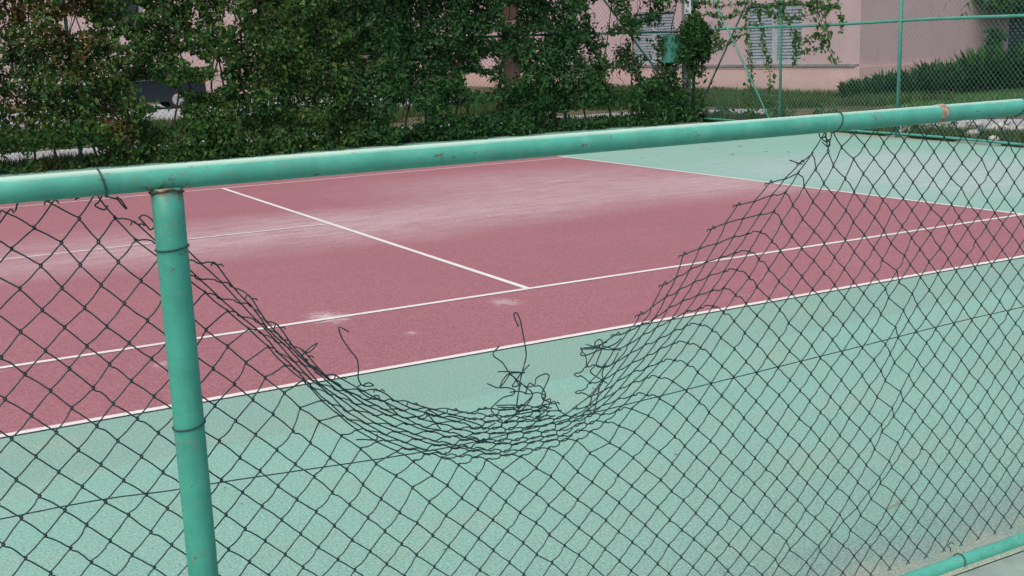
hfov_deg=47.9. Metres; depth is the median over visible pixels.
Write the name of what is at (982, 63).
spiky bush
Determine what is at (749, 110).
weed
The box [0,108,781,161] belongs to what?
gravel path
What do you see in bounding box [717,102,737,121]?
weed
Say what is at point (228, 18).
distant house
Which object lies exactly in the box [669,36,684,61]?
door
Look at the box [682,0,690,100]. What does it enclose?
utility post
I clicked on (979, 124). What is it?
stone
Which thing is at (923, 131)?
grass verge
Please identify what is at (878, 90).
spiky bush
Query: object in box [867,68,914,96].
spiky bush
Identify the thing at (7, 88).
climbing creeper
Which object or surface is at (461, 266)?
court line
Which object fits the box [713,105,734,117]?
weed
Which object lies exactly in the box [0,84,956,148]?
grass patches
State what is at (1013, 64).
spiky bush
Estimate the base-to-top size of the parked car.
1.437 m
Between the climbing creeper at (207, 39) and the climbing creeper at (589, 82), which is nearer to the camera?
the climbing creeper at (207, 39)
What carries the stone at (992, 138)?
on the ground at (798, 113)
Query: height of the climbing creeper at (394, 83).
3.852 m
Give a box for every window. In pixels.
[88,0,140,19]
[634,10,673,63]
[748,2,801,62]
[1007,8,1023,50]
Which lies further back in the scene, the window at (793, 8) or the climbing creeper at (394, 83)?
the window at (793, 8)
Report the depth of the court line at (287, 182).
16.00 m
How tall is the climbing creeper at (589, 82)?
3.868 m
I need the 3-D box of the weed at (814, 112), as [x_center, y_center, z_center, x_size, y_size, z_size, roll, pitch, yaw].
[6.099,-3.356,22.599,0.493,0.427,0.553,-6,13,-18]
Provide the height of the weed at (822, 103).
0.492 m
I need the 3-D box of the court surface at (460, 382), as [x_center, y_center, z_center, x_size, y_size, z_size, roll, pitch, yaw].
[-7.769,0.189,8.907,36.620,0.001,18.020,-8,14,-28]
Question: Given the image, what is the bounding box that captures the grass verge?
[0,109,1023,172]
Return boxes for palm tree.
[936,0,1023,22]
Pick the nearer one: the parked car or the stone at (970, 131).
the stone at (970, 131)
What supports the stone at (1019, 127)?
on the gravel lane
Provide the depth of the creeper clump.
24.52 m
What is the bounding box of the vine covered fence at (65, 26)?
[0,0,694,171]
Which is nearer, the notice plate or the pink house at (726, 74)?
the notice plate
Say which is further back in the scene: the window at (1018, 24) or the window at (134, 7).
the window at (134, 7)
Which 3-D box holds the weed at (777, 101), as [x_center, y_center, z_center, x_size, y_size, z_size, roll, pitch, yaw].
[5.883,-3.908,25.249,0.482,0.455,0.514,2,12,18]
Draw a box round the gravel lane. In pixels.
[910,119,1023,129]
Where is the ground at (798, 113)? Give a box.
[2,55,1023,575]
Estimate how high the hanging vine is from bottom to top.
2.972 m
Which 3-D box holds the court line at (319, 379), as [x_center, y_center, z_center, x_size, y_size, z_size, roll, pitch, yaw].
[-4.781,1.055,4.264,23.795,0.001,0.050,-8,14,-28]
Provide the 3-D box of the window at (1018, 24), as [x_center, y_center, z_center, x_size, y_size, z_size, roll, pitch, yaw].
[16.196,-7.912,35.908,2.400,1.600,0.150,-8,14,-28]
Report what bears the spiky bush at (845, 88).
on the ground at (798, 113)
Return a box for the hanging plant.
[978,0,1023,14]
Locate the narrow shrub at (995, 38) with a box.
[980,27,1009,88]
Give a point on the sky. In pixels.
(262, 0)
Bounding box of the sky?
[262,0,412,57]
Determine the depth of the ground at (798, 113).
28.65 m
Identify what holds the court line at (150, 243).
on the playing court at (542, 222)
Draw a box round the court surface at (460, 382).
[0,122,1023,575]
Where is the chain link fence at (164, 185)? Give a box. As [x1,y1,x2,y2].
[0,97,1023,575]
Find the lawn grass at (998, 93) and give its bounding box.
[887,86,1023,106]
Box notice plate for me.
[684,0,690,13]
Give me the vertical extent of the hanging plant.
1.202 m
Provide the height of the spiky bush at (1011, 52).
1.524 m
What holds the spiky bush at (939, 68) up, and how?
on the ground at (798, 113)
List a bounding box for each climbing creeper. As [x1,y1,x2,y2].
[0,0,33,174]
[0,0,134,173]
[103,0,238,164]
[202,0,371,156]
[343,0,488,146]
[430,0,557,139]
[538,0,694,131]
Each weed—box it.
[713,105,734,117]
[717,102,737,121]
[737,102,764,118]
[765,106,778,117]
[772,99,790,115]
[776,103,797,116]
[810,98,834,113]
[813,106,832,114]
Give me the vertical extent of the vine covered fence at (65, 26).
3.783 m
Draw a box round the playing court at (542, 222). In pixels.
[0,156,1023,433]
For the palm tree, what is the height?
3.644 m
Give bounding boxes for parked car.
[69,68,205,108]
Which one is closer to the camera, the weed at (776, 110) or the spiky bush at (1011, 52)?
the weed at (776, 110)
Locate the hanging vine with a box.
[691,0,846,119]
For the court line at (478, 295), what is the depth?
8.22 m
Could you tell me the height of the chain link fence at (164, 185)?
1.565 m
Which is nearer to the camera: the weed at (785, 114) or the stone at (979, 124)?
the stone at (979, 124)
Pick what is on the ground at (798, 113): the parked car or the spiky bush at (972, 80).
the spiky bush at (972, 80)
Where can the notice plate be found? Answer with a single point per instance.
(687, 5)
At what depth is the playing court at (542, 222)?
9.56 m
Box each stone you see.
[964,129,979,137]
[971,120,983,126]
[988,135,999,140]
[1008,124,1023,132]
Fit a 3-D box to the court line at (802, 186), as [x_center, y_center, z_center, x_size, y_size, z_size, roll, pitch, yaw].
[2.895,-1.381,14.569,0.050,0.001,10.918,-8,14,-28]
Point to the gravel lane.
(985, 121)
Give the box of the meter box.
[663,35,687,62]
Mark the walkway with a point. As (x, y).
(1012, 565)
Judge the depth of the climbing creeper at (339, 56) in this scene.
20.47 m
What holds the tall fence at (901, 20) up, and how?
on the court surface at (460, 382)
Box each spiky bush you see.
[833,78,875,98]
[854,75,893,94]
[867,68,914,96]
[894,66,939,94]
[907,57,963,93]
[935,58,983,91]
[948,43,1011,90]
[974,41,1023,89]
[1003,38,1023,87]
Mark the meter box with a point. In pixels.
(667, 58)
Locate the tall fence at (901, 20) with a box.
[695,0,1023,145]
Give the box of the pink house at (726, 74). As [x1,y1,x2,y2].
[412,0,1023,92]
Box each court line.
[0,214,1021,368]
[0,224,324,259]
[0,255,1023,436]
[4,157,567,207]
[222,188,528,287]
[560,156,1023,214]
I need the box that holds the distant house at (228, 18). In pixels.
[0,0,261,104]
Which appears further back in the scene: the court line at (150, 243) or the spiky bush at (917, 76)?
the spiky bush at (917, 76)
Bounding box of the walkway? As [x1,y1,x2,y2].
[956,551,1023,575]
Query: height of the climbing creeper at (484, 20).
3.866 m
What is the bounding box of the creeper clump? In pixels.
[636,9,719,124]
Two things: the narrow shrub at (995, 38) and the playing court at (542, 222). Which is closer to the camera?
the playing court at (542, 222)
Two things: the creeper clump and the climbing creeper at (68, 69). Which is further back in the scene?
the creeper clump
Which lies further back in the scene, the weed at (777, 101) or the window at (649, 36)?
the window at (649, 36)

